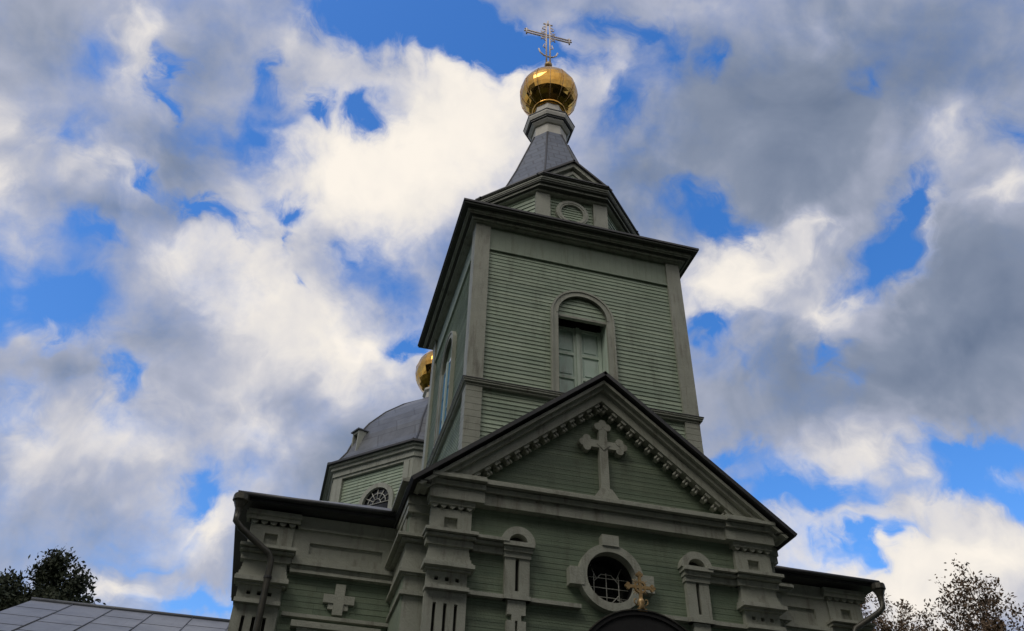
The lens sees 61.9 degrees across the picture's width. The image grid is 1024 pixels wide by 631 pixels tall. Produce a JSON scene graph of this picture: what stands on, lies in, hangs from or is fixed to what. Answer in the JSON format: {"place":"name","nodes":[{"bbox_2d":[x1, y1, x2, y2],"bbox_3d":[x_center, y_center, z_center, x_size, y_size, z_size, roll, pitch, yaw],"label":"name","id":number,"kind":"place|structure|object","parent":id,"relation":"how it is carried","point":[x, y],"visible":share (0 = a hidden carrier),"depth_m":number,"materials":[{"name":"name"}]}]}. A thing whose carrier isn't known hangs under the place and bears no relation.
{"place":"outdoors","nodes":[
{"label":"outdoors","id":0,"kind":"place"},
{"bbox_2d":[0,597,229,630],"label":"metal roofed house","id":1,"kind":"structure","parent":0,"point":[38,614],"depth_m":18.75,"materials":[{"name":"paint"}]},
{"bbox_2d":[0,0,1023,630],"label":"sky","id":2,"kind":"structure","parent":0,"point":[227,227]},
{"label":"ground","id":3,"kind":"structure","parent":0,"visible":0},
{"bbox_2d":[0,545,105,610],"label":"dark tree","id":4,"kind":"object","parent":3,"relation":"on","point":[50,575],"visible":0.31,"depth_m":28.55,"materials":[{"name":"green plant"}]},
{"bbox_2d":[227,21,885,630],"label":"church","id":5,"kind":"structure","parent":3,"relation":"on","point":[533,459],"depth_m":12.08,"materials":[{"name":"green paint"}]},
{"bbox_2d":[290,619,380,630],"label":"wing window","id":6,"kind":"structure","parent":5,"relation":"in","point":[300,625],"depth_m":10.69,"materials":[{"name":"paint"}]},
{"bbox_2d":[358,482,394,508],"bbox_3d":[-3.586,5.347,22.153,1.140,2.170,0.120,-19,-43,23],"label":"fan window","id":7,"kind":"structure","parent":5,"relation":"in","point":[381,494],"depth_m":22.61,"materials":[{"name":"paint"}]},
{"bbox_2d":[433,331,456,447],"bbox_3d":[-1.144,1.255,15.084,0.128,2.200,1.120,11,-40,-11],"label":"arched window","id":8,"kind":"structure","parent":5,"relation":"in","point":[445,394],"depth_m":15.13,"materials":[{"name":"paint"}]},
{"bbox_2d":[555,201,587,223],"bbox_3d":[1.150,-1.942,16.422,0.650,0.650,0.110,11,-40,-11],"label":"louvre window","id":9,"kind":"structure","parent":5,"relation":"in","point":[567,210],"depth_m":16.44,"materials":[{"name":"paint"}]},
{"bbox_2d":[550,290,618,392],"bbox_3d":[1.126,0.558,14.155,1.120,2.200,0.428,11,-40,-11],"label":"arched window","id":10,"kind":"structure","parent":5,"relation":"in","point":[579,352],"depth_m":14.32,"materials":[{"name":"paint"}]},
{"bbox_2d":[566,534,654,613],"bbox_3d":[1.231,3.379,11.021,1.140,1.000,0.365,11,-40,-11],"label":"round window","id":11,"kind":"structure","parent":5,"relation":"in","point":[601,575],"depth_m":11.05,"materials":[{"name":"paint"}]},
{"bbox_2d":[858,593,937,630],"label":"autumn tree","id":12,"kind":"object","parent":3,"relation":"on","point":[883,626],"visible":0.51,"depth_m":34.33,"materials":[{"name":"brown plant"}]},
{"bbox_2d":[901,553,1023,630],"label":"autumn tree","id":13,"kind":"object","parent":3,"relation":"on","point":[986,623],"visible":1,"depth_m":23.11,"materials":[{"name":"brown plant"}]}
]}

